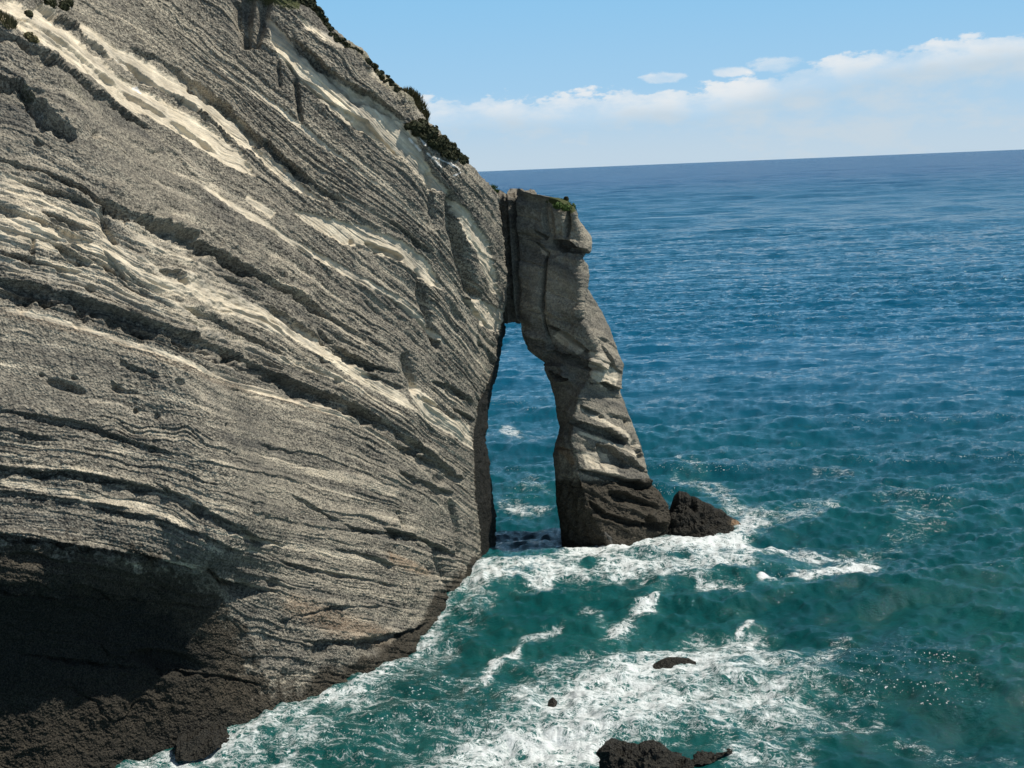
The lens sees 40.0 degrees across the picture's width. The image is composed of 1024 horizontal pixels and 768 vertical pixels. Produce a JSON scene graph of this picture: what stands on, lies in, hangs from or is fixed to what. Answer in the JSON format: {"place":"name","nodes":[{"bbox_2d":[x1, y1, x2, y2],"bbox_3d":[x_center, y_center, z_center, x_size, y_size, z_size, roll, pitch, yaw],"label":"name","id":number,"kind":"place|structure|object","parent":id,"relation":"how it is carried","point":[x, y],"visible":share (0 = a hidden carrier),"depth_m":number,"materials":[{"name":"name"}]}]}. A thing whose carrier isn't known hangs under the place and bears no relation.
{"place":"outdoors","nodes":[
{"label":"outdoors","id":0,"kind":"place"},
{"bbox_2d":[0,0,507,767],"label":"cliff","id":1,"kind":"structure","parent":0,"point":[252,288],"depth_m":148.21,"materials":[{"name":"grey stone"}]},
{"bbox_2d":[0,9,18,28],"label":"shrub","id":2,"kind":"object","parent":1,"relation":"on","point":[9,22],"visible":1,"depth_m":135.47,"materials":[{"name":"green plant"}]},
{"bbox_2d":[24,10,33,17],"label":"shrub","id":3,"kind":"object","parent":1,"relation":"on","point":[29,13],"visible":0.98,"depth_m":139.66,"materials":[{"name":"green plant"}]},
{"bbox_2d":[23,32,39,43],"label":"shrub","id":4,"kind":"object","parent":1,"relation":"on","point":[30,37],"visible":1,"depth_m":136.50,"materials":[{"name":"green plant"}]},
{"bbox_2d":[44,0,56,8],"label":"shrub","id":5,"kind":"object","parent":1,"relation":"on","point":[52,3],"visible":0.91,"depth_m":145.80,"materials":[{"name":"green plant"}]},
{"bbox_2d":[58,0,73,10],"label":"shrub","id":6,"kind":"object","parent":1,"relation":"on","point":[65,5],"visible":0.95,"depth_m":149.49,"materials":[{"name":"green plant"}]},
{"bbox_2d":[298,0,330,26],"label":"shrub","id":7,"kind":"object","parent":1,"relation":"on","point":[316,9],"visible":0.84,"depth_m":170.19,"materials":[{"name":"green plant"}]},
{"bbox_2d":[327,26,363,53],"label":"shrub","id":8,"kind":"object","parent":1,"relation":"on","point":[337,38],"visible":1,"depth_m":170.07,"materials":[{"name":"green plant"}]},
{"bbox_2d":[365,58,404,91],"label":"shrub","id":9,"kind":"object","parent":1,"relation":"on","point":[375,67],"visible":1,"depth_m":172.72,"materials":[{"name":"green plant"}]},
{"bbox_2d":[403,85,430,120],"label":"shrub","id":10,"kind":"object","parent":1,"relation":"on","point":[419,103],"visible":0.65,"depth_m":177.01,"materials":[{"name":"green plant"}]},
{"bbox_2d":[404,118,469,164],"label":"shrub","id":11,"kind":"object","parent":1,"relation":"on","point":[443,145],"visible":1,"depth_m":173.96,"materials":[{"name":"green plant"}]},
{"bbox_2d":[491,184,499,192],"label":"shrub","id":12,"kind":"object","parent":1,"relation":"on","point":[493,186],"visible":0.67,"depth_m":188.76,"materials":[{"name":"green plant"}]},
{"bbox_2d":[115,149,1023,767],"bbox_3d":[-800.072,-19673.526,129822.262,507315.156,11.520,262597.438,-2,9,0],"label":"sea","id":13,"kind":"structure","parent":0,"point":[823,383],"depth_m":221.83,"materials":[{"name":"liquid"}]},
{"bbox_2d":[175,725,229,760],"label":"sea rock","id":14,"kind":"object","parent":13,"relation":"in","point":[197,744],"visible":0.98,"depth_m":137.22,"materials":[{"name":"grey stone"}]},
{"bbox_2d":[548,697,556,706],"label":"sea rock","id":15,"kind":"object","parent":13,"relation":"in","point":[552,701],"visible":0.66,"depth_m":145.08,"materials":[{"name":"grey stone"}]},
{"bbox_2d":[497,188,670,547],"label":"rock arch","id":16,"kind":"object","parent":13,"relation":"in","point":[608,492],"visible":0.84,"depth_m":203.30,"materials":[{"name":"grey stone"}]},
{"bbox_2d":[596,738,698,767],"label":"sea rock","id":17,"kind":"object","parent":13,"relation":"in","point":[616,753],"visible":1,"depth_m":127.61,"materials":[{"name":"grey stone"}]},
{"bbox_2d":[652,657,695,668],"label":"sea rock","id":18,"kind":"object","parent":13,"relation":"in","point":[669,662],"visible":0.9,"depth_m":155.55,"materials":[{"name":"grey stone"}]},
{"bbox_2d":[659,491,740,537],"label":"sea rock","id":19,"kind":"object","parent":13,"relation":"in","point":[692,516],"visible":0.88,"depth_m":211.25,"materials":[{"name":"grey stone"}]},
{"bbox_2d":[673,748,731,764],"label":"sea rock","id":20,"kind":"object","parent":13,"relation":"in","point":[702,757],"visible":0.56,"depth_m":131.24,"materials":[{"name":"grey stone"}]},
{"bbox_2d":[316,0,1023,171],"label":"sky","id":21,"kind":"structure","parent":0,"point":[515,84],"materials":[{"name":"blue"}]}
]}

